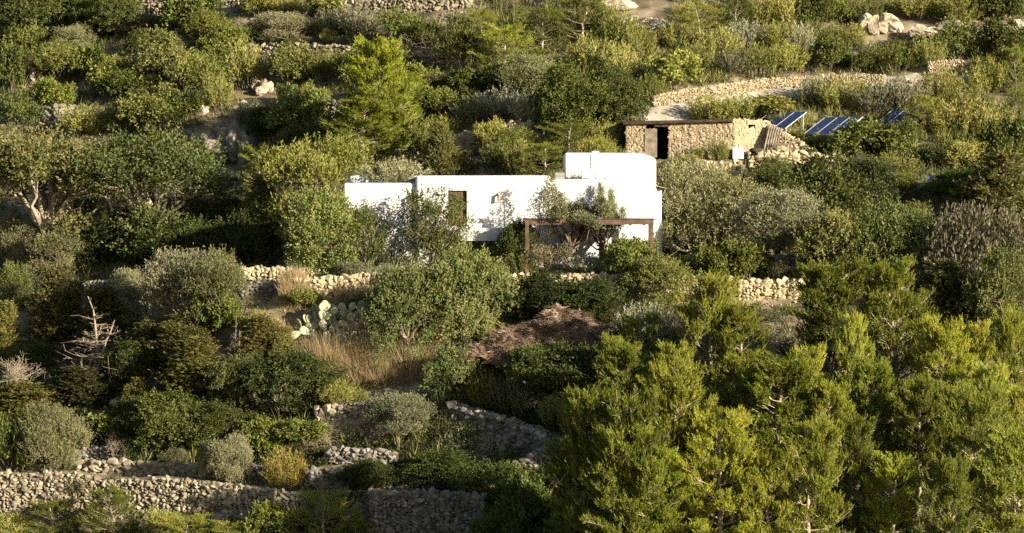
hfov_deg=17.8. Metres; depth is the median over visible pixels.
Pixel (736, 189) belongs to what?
olive tree
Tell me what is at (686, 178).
olive tree
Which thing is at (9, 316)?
juniper tree
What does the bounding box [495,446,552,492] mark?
stone wall
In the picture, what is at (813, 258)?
mastic shrub
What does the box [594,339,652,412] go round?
pine tree
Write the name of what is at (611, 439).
pine tree
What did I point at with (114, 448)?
bare shrub
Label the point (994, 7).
mastic shrub
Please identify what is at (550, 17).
young pine
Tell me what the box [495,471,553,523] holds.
mastic shrub
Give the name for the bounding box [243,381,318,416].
sage shrub
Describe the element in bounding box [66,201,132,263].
evergreen tree
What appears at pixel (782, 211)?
olive tree
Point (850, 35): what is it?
heath shrub
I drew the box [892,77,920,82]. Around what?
boulder
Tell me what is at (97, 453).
stone wall
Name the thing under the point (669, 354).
pine tree
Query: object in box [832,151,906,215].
evergreen tree
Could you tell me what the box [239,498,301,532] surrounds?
mastic shrub
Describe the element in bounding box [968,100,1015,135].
heath shrub
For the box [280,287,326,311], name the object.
mastic shrub
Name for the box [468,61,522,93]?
mastic shrub
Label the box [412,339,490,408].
carob tree
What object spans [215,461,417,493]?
stone wall
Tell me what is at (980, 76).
heath shrub
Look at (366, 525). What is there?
young pine
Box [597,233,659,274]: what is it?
mastic shrub
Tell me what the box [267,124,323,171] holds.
evergreen tree
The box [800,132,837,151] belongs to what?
broom shrub
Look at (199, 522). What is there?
young pine
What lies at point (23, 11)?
evergreen tree
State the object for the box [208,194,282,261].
evergreen tree
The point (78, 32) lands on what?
olive tree
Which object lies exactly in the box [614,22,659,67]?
heath shrub
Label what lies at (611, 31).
heath shrub
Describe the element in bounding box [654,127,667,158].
doorway
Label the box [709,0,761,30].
young pine
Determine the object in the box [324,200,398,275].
carob tree
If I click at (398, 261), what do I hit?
sage shrub
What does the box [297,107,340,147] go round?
evergreen tree
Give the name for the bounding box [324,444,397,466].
stone wall
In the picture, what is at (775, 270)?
withered shrub
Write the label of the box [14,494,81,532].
young pine
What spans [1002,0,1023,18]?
mastic shrub
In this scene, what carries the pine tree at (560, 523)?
on the ground at (654, 8)
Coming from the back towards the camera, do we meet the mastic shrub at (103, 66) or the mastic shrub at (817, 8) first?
the mastic shrub at (103, 66)
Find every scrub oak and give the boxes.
[0,84,46,128]
[95,97,135,132]
[113,75,197,133]
[118,26,164,53]
[130,22,195,81]
[245,21,272,43]
[256,37,322,85]
[262,78,335,137]
[375,0,424,39]
[430,8,486,68]
[476,137,509,173]
[613,118,653,145]
[849,45,883,71]
[908,140,962,172]
[928,12,984,59]
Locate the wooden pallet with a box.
[773,141,791,149]
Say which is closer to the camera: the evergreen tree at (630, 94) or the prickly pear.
the prickly pear
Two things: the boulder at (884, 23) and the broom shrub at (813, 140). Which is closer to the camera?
the broom shrub at (813, 140)
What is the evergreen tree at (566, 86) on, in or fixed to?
on the ground at (654, 8)
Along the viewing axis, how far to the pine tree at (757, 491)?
158.62 m
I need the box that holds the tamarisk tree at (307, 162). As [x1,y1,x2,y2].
[251,130,374,251]
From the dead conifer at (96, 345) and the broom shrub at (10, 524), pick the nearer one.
the broom shrub at (10, 524)
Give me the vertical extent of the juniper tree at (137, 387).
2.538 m
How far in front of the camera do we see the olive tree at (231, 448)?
178.45 m
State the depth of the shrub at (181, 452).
183.68 m
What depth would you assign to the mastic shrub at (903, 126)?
214.17 m
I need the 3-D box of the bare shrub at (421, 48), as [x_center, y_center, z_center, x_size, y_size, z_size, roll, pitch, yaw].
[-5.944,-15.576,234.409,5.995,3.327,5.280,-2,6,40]
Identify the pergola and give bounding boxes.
[522,218,655,273]
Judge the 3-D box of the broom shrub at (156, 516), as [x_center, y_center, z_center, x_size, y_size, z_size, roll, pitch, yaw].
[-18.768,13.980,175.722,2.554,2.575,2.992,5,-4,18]
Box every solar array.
[761,112,806,134]
[804,116,862,153]
[876,108,928,129]
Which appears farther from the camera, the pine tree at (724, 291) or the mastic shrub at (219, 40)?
the mastic shrub at (219, 40)
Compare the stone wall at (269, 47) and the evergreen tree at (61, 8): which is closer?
the stone wall at (269, 47)
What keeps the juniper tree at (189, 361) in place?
on the ground at (654, 8)
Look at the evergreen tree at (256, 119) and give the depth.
229.62 m
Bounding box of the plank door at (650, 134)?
[645,128,656,156]
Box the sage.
[0,0,1023,532]
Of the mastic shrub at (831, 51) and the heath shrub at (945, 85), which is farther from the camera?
the mastic shrub at (831, 51)
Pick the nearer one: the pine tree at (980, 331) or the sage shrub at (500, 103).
the pine tree at (980, 331)
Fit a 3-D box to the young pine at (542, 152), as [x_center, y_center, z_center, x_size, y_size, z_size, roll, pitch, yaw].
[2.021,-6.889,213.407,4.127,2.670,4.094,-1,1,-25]
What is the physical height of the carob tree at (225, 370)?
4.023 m
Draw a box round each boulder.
[109,396,125,408]
[194,103,208,114]
[200,121,248,163]
[238,100,256,108]
[251,78,273,95]
[379,386,401,392]
[599,0,637,10]
[622,15,669,29]
[858,12,903,34]
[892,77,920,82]
[906,20,963,39]
[916,142,947,149]
[978,19,1023,37]
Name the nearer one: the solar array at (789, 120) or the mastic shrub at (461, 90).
the solar array at (789, 120)
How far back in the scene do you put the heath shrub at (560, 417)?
178.23 m
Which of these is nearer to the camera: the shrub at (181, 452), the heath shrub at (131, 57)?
the shrub at (181, 452)
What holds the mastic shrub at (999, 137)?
on the ground at (654, 8)
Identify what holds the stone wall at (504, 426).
on the ground at (654, 8)
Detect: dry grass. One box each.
[240,311,311,357]
[273,262,381,311]
[292,311,461,390]
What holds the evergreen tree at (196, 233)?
on the ground at (654, 8)
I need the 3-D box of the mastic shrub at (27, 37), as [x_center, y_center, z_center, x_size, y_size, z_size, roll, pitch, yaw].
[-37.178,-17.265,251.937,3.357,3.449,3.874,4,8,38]
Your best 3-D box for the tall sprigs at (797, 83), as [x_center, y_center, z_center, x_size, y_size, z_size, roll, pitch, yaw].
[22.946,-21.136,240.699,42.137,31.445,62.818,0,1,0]
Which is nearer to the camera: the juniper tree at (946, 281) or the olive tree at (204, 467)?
the olive tree at (204, 467)
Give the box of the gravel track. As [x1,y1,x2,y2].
[616,72,986,147]
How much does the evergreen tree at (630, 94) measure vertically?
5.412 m
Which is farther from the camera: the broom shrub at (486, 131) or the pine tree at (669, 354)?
the broom shrub at (486, 131)
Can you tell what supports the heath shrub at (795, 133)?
on the ground at (654, 8)
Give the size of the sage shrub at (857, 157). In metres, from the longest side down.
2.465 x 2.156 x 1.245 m
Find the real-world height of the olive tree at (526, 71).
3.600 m
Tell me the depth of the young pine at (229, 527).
172.95 m
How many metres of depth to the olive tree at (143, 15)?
250.77 m
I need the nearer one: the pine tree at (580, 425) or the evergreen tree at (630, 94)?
the pine tree at (580, 425)
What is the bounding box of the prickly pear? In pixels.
[289,300,371,341]
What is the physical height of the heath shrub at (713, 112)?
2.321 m
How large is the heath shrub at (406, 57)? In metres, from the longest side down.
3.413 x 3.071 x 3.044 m
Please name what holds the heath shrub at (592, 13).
on the ground at (654, 8)
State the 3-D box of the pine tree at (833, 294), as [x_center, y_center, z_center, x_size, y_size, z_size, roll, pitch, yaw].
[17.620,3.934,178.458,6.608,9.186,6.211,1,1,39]
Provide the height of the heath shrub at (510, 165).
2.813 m
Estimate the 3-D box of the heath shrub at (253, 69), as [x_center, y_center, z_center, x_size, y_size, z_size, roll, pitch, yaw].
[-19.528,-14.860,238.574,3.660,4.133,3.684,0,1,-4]
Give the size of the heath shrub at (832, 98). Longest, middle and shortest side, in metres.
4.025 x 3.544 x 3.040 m
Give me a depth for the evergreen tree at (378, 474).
177.09 m
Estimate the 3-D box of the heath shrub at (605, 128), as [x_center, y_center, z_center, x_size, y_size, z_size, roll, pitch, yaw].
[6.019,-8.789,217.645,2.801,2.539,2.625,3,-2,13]
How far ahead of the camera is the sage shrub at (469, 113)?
223.53 m
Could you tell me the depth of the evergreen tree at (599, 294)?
186.98 m
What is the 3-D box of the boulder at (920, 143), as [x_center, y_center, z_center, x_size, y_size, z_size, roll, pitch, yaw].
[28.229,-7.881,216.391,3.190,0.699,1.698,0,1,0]
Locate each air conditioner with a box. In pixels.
[581,169,591,178]
[594,169,608,178]
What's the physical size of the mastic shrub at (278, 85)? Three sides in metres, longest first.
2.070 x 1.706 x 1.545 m
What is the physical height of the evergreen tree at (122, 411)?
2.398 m
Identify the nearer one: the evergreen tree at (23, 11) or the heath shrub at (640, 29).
the heath shrub at (640, 29)
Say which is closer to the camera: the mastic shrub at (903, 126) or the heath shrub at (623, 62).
the mastic shrub at (903, 126)
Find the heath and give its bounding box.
[0,0,1023,532]
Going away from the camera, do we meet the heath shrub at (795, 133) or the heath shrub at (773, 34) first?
the heath shrub at (795, 133)
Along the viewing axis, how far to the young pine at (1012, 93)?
218.30 m
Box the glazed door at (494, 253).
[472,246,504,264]
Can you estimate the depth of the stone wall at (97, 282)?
211.45 m
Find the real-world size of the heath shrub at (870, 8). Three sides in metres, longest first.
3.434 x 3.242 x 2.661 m
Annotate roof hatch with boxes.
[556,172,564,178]
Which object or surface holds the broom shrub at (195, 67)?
on the ground at (654, 8)
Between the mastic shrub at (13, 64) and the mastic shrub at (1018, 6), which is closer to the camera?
the mastic shrub at (1018, 6)
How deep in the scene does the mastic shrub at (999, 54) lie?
226.69 m
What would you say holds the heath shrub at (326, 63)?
on the ground at (654, 8)
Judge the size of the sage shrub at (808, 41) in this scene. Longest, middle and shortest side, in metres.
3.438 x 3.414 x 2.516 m
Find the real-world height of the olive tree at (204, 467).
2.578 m
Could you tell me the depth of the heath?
224.28 m
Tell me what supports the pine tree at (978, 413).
on the ground at (654, 8)
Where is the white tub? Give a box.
[732,148,743,158]
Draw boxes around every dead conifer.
[53,296,142,378]
[217,314,245,362]
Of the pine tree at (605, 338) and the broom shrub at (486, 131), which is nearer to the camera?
the pine tree at (605, 338)
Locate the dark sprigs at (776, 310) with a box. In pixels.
[0,0,1023,532]
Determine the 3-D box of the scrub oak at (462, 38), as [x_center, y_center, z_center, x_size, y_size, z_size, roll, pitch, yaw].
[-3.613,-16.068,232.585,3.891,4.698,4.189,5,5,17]
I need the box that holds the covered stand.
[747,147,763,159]
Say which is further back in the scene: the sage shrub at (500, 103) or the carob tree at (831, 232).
the sage shrub at (500, 103)
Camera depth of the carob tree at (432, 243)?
194.94 m
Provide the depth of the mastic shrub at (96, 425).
187.35 m
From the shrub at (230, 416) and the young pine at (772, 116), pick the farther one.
the young pine at (772, 116)
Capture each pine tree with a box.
[318,95,407,170]
[333,32,424,160]
[380,69,425,137]
[541,379,614,532]
[542,489,593,532]
[563,397,625,532]
[572,421,675,532]
[589,331,632,405]
[591,380,685,532]
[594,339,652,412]
[606,443,699,532]
[632,352,727,532]
[648,335,704,426]
[668,419,734,532]
[672,268,748,409]
[673,403,776,532]
[700,301,779,412]
[701,350,766,476]
[723,348,836,517]
[737,446,813,532]
[763,413,855,532]
[774,255,892,400]
[776,340,834,456]
[795,376,857,512]
[822,410,881,532]
[832,309,875,418]
[843,354,901,476]
[850,249,947,411]
[851,449,926,532]
[881,374,947,515]
[907,310,982,459]
[910,446,983,532]
[913,378,1019,532]
[931,374,986,485]
[960,314,998,424]
[962,415,1023,532]
[967,359,1016,455]
[989,302,1023,417]
[998,382,1023,514]
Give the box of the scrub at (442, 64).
[0,0,1023,532]
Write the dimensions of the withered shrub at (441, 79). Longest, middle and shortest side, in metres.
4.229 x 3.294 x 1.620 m
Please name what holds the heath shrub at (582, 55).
on the ground at (654, 8)
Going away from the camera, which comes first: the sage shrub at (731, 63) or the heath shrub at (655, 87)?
the heath shrub at (655, 87)
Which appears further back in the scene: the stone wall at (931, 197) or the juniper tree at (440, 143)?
the juniper tree at (440, 143)
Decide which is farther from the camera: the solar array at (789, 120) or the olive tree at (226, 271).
the solar array at (789, 120)
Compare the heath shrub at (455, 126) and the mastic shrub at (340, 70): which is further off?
the mastic shrub at (340, 70)
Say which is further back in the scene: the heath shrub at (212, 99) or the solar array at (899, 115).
the heath shrub at (212, 99)
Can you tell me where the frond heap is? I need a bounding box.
[452,302,618,366]
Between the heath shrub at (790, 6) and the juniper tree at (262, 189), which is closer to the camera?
the juniper tree at (262, 189)
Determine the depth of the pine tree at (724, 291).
177.96 m
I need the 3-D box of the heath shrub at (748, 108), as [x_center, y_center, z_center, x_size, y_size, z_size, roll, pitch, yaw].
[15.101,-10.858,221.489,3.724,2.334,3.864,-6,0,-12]
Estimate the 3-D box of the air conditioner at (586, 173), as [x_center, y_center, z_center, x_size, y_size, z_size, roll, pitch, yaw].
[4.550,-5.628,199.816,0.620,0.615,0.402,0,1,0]
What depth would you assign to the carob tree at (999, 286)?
184.23 m
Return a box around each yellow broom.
[259,445,307,491]
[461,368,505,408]
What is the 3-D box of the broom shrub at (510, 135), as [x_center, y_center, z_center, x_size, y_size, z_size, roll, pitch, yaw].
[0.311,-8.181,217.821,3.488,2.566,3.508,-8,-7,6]
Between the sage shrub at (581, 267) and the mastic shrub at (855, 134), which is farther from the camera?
the mastic shrub at (855, 134)
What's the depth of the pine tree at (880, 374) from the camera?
170.43 m
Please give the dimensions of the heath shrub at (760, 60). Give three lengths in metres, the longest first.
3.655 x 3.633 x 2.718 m
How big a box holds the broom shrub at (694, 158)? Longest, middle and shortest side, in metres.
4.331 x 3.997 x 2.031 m
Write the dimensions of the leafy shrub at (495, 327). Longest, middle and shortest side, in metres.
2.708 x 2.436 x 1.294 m
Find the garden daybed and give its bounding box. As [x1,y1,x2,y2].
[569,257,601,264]
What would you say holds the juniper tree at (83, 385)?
on the ground at (654, 8)
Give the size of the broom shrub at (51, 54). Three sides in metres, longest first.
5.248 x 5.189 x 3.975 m
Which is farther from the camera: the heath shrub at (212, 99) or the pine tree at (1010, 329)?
the heath shrub at (212, 99)
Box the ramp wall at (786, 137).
[765,122,819,152]
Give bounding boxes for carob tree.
[0,118,141,265]
[0,259,34,310]
[55,120,245,256]
[200,348,265,411]
[271,178,387,275]
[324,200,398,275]
[356,255,461,374]
[387,180,477,268]
[406,232,521,348]
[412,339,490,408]
[615,253,698,309]
[740,153,798,190]
[785,205,889,283]
[845,188,949,288]
[956,236,1023,345]
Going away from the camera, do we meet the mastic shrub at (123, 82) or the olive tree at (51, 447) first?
the olive tree at (51, 447)
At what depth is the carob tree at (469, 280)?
186.95 m
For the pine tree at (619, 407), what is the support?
on the ground at (654, 8)
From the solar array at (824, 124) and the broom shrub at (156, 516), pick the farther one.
the solar array at (824, 124)
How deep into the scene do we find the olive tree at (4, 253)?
218.44 m
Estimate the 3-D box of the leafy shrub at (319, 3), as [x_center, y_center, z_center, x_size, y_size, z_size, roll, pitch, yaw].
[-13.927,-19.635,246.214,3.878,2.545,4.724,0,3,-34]
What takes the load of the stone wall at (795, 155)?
on the ground at (654, 8)
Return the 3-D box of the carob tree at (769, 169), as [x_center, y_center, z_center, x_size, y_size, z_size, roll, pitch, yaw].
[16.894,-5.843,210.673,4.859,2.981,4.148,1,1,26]
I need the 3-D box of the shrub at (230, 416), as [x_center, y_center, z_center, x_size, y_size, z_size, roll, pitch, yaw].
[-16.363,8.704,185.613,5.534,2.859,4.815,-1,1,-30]
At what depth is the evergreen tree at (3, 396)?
191.27 m
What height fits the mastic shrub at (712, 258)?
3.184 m
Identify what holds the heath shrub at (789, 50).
on the ground at (654, 8)
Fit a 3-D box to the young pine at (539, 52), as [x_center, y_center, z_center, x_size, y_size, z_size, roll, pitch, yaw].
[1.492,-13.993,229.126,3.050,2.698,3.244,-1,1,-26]
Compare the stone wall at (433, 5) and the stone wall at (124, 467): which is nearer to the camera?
the stone wall at (124, 467)
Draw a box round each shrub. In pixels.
[0,21,49,58]
[0,34,28,93]
[0,334,77,378]
[0,353,59,388]
[0,409,37,472]
[0,510,35,532]
[24,36,81,81]
[29,75,77,105]
[54,100,108,135]
[64,473,90,499]
[65,40,108,77]
[75,506,112,532]
[80,406,137,443]
[85,53,142,88]
[94,67,145,100]
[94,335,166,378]
[98,429,127,457]
[101,473,123,487]
[117,50,152,74]
[124,383,230,450]
[132,72,175,93]
[139,504,182,532]
[147,128,189,145]
[154,0,224,33]
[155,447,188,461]
[160,87,206,123]
[163,44,236,92]
[173,396,261,442]
[178,7,237,39]
[186,280,241,334]
[192,28,250,58]
[198,72,234,111]
[214,20,253,47]
[220,37,266,88]
[221,45,246,72]
[229,412,281,455]
[231,306,274,330]
[238,0,279,15]
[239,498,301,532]
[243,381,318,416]
[267,0,303,13]
[274,82,289,100]
[274,416,331,446]
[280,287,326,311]
[290,44,348,80]
[295,81,331,112]
[302,0,347,16]
[312,2,355,36]
[314,378,359,404]
[319,26,337,44]
[333,2,386,37]
[333,44,375,82]
[345,292,378,315]
[348,385,371,401]
[355,155,434,182]
[374,35,411,68]
[387,252,419,270]
[396,26,447,66]
[400,117,433,151]
[402,59,442,91]
[404,16,442,50]
[414,86,458,119]
[419,111,467,136]
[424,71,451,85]
[435,80,480,106]
[443,62,492,93]
[445,92,496,125]
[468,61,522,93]
[469,115,506,152]
[473,320,508,339]
[477,85,529,119]
[483,375,521,411]
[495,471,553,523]
[497,125,540,150]
[497,337,553,383]
[498,137,539,174]
[502,250,539,273]
[505,361,540,412]
[506,92,557,122]
[518,241,575,270]
[536,392,568,428]
[554,394,581,424]
[560,30,614,75]
[562,254,611,274]
[570,131,621,152]
[576,340,602,388]
[581,0,617,32]
[583,116,621,145]
[589,37,641,78]
[591,2,638,43]
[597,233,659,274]
[601,233,659,270]
[609,301,677,344]
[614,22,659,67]
[615,21,654,48]
[634,69,669,101]
[643,46,706,90]
[656,152,706,175]
[657,16,696,48]
[666,39,717,71]
[669,253,693,267]
[670,253,709,274]
[684,91,740,119]
[689,147,704,158]
[692,235,739,277]
[693,25,747,59]
[705,137,729,161]
[710,47,756,75]
[711,90,760,119]
[725,17,765,49]
[726,235,773,279]
[735,40,782,75]
[742,0,782,27]
[750,92,799,113]
[753,18,798,49]
[760,259,797,279]
[765,0,809,27]
[769,39,811,73]
[781,20,822,52]
[787,127,808,138]
[789,0,836,27]
[790,246,821,261]
[791,68,838,106]
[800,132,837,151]
[809,34,853,70]
[810,19,847,45]
[813,70,870,111]
[824,0,854,23]
[826,117,919,157]
[835,20,868,49]
[843,0,887,24]
[845,152,874,164]
[848,77,901,115]
[864,149,924,173]
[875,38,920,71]
[875,73,932,112]
[875,169,920,192]
[878,117,917,157]
[888,0,948,19]
[909,33,948,65]
[912,196,1008,294]
[918,65,965,101]
[921,90,983,139]
[931,0,985,22]
[938,135,992,169]
[943,77,998,116]
[961,52,1009,93]
[962,199,1023,273]
[965,0,1015,21]
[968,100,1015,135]
[974,107,1023,162]
[976,13,1023,54]
[987,42,1023,84]
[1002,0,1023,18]
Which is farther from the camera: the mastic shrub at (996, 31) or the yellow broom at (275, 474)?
the mastic shrub at (996, 31)
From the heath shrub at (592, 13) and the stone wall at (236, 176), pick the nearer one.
the stone wall at (236, 176)
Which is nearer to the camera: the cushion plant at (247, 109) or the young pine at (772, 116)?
the young pine at (772, 116)
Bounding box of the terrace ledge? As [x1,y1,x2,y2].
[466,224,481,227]
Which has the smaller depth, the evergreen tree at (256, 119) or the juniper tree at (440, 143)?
the juniper tree at (440, 143)
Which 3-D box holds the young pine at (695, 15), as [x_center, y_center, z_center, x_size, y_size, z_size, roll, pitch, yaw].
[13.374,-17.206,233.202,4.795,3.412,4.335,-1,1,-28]
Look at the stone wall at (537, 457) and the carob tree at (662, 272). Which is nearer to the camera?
the stone wall at (537, 457)
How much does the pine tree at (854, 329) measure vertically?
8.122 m
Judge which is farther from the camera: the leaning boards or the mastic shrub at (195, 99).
the mastic shrub at (195, 99)
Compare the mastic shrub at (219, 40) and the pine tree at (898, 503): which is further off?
the mastic shrub at (219, 40)
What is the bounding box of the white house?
[344,151,661,274]
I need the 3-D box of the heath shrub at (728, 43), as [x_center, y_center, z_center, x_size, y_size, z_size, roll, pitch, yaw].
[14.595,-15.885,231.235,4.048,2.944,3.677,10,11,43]
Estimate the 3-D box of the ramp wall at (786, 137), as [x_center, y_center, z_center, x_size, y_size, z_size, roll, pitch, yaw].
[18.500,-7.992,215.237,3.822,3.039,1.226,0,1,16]
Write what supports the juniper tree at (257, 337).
on the ground at (654, 8)
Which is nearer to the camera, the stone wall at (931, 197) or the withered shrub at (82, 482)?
the withered shrub at (82, 482)
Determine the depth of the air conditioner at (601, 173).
199.75 m
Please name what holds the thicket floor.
on the ground at (654, 8)
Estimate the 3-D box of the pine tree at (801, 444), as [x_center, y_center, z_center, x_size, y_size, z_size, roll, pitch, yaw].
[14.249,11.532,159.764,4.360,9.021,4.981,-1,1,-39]
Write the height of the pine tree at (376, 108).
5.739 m
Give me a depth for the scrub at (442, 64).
216.81 m
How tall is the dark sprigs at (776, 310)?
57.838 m
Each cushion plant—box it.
[237,97,270,116]
[261,34,280,43]
[289,34,316,42]
[332,261,372,274]
[334,35,353,44]
[364,262,395,273]
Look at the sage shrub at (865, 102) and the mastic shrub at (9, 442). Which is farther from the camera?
the sage shrub at (865, 102)
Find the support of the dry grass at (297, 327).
on the ground at (654, 8)
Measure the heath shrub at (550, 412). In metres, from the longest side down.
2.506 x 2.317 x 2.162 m
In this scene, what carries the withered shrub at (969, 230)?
on the ground at (654, 8)
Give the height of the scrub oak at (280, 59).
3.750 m
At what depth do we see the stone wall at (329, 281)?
191.18 m
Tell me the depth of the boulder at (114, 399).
189.71 m
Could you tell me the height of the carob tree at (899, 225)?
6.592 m
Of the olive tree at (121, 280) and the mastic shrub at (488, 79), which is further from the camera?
the mastic shrub at (488, 79)
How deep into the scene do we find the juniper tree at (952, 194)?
200.99 m
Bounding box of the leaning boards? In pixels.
[763,125,781,151]
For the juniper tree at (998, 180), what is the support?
on the ground at (654, 8)
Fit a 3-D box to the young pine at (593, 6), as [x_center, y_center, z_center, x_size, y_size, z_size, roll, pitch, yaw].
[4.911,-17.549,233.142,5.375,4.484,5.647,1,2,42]
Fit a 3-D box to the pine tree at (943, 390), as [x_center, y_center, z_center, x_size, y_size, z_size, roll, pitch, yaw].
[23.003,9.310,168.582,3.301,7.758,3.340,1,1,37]
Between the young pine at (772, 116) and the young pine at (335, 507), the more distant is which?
the young pine at (772, 116)
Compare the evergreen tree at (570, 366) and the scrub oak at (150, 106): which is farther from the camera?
the scrub oak at (150, 106)
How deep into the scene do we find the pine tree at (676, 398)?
161.57 m
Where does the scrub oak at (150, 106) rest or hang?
on the ground at (654, 8)
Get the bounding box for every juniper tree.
[0,299,27,356]
[0,379,73,421]
[18,264,90,345]
[47,363,120,405]
[60,283,146,353]
[114,318,165,366]
[120,377,152,408]
[146,311,218,358]
[147,334,227,397]
[233,312,287,359]
[234,172,282,227]
[261,325,301,358]
[416,119,456,174]
[433,144,473,174]
[887,199,947,270]
[909,255,989,326]
[936,188,974,234]
[941,146,1023,238]
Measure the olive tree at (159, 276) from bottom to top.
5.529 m
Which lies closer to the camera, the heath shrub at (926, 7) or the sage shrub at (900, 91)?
the sage shrub at (900, 91)
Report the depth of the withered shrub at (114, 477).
180.01 m
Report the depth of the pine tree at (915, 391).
167.84 m
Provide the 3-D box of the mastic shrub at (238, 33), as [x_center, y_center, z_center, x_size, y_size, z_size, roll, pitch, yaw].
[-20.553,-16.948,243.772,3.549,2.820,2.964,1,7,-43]
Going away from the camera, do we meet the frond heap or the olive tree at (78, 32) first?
the frond heap
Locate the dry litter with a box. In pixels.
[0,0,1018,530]
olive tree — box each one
[0,120,26,148]
[0,220,44,267]
[0,229,13,265]
[12,398,97,471]
[21,222,90,277]
[49,21,97,47]
[106,266,156,318]
[117,5,156,34]
[129,243,233,319]
[171,244,252,333]
[193,439,220,479]
[201,430,255,482]
[247,9,315,40]
[360,389,437,438]
[491,50,561,95]
[538,172,613,266]
[580,175,628,264]
[655,153,742,256]
[677,165,773,249]
[726,183,825,254]
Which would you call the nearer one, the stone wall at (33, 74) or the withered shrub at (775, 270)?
the withered shrub at (775, 270)
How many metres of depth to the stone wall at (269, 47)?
241.17 m
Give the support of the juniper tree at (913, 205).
on the ground at (654, 8)
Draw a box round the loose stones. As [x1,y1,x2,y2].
[28,2,1016,531]
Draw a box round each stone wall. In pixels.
[0,469,328,529]
[16,67,40,92]
[36,103,77,125]
[68,444,114,460]
[73,457,216,480]
[82,279,184,301]
[140,0,165,15]
[193,170,243,188]
[214,0,290,12]
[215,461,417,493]
[233,265,320,294]
[240,279,280,311]
[246,42,352,58]
[275,271,400,320]
[313,399,387,446]
[320,99,342,115]
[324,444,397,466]
[336,0,473,24]
[366,487,490,532]
[445,400,560,467]
[451,119,534,157]
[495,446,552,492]
[496,271,733,299]
[649,73,885,114]
[658,158,741,177]
[736,276,805,308]
[747,145,844,171]
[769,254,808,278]
[868,167,952,213]
[926,59,973,86]
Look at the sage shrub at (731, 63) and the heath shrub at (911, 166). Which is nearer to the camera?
the heath shrub at (911, 166)
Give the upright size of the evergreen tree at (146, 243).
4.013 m
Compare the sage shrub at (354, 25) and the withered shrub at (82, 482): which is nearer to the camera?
the withered shrub at (82, 482)
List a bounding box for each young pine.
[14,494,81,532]
[78,481,145,532]
[152,510,212,532]
[203,518,244,532]
[233,142,279,192]
[285,486,364,532]
[331,514,379,532]
[464,7,499,42]
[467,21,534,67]
[505,4,572,54]
[514,48,556,75]
[516,140,571,177]
[540,121,600,152]
[551,0,624,44]
[613,310,670,381]
[669,1,734,43]
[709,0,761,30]
[767,114,782,130]
[868,323,892,393]
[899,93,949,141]
[999,87,1023,120]
[1001,43,1023,91]
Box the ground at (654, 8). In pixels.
[0,0,1023,532]
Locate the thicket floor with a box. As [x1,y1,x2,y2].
[0,186,581,532]
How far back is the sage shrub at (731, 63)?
228.78 m
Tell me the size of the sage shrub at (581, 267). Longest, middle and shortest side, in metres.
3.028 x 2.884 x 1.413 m
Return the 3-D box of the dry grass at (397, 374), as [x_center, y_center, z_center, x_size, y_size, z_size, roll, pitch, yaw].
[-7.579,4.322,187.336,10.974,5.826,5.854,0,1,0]
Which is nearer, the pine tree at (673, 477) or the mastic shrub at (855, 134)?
the pine tree at (673, 477)
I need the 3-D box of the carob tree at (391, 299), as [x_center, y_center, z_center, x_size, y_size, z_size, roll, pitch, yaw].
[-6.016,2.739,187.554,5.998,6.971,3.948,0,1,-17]
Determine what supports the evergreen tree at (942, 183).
on the ground at (654, 8)
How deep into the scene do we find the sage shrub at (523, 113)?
220.25 m
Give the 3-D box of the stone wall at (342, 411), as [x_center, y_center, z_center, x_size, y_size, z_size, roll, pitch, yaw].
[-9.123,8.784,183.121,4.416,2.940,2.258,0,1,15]
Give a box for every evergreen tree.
[0,0,63,41]
[0,388,17,418]
[34,0,101,33]
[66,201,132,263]
[68,0,157,37]
[100,394,145,430]
[116,213,199,267]
[169,214,246,259]
[200,194,244,227]
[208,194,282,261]
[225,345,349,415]
[242,100,307,140]
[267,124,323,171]
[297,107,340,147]
[326,455,410,490]
[387,446,485,486]
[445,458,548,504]
[479,265,603,320]
[493,212,541,267]
[495,337,627,401]
[526,54,623,136]
[550,274,631,321]
[578,58,652,126]
[771,143,894,228]
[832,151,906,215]
[911,160,984,204]
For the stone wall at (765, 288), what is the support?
on the ground at (654, 8)
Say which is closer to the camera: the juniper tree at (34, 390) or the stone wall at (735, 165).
the juniper tree at (34, 390)
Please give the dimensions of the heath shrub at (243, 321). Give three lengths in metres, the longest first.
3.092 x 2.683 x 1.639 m
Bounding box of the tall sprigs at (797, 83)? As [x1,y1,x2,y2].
[540,0,1023,179]
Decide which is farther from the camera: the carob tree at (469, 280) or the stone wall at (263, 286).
the stone wall at (263, 286)
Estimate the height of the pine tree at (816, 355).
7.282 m
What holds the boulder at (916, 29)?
on the ground at (654, 8)
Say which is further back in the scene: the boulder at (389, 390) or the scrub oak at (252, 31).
the scrub oak at (252, 31)
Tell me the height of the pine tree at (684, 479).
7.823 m
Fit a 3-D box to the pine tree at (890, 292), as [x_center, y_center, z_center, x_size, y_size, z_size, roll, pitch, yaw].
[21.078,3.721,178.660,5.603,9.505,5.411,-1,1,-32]
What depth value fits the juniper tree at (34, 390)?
190.50 m
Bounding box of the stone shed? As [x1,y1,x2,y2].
[620,118,770,159]

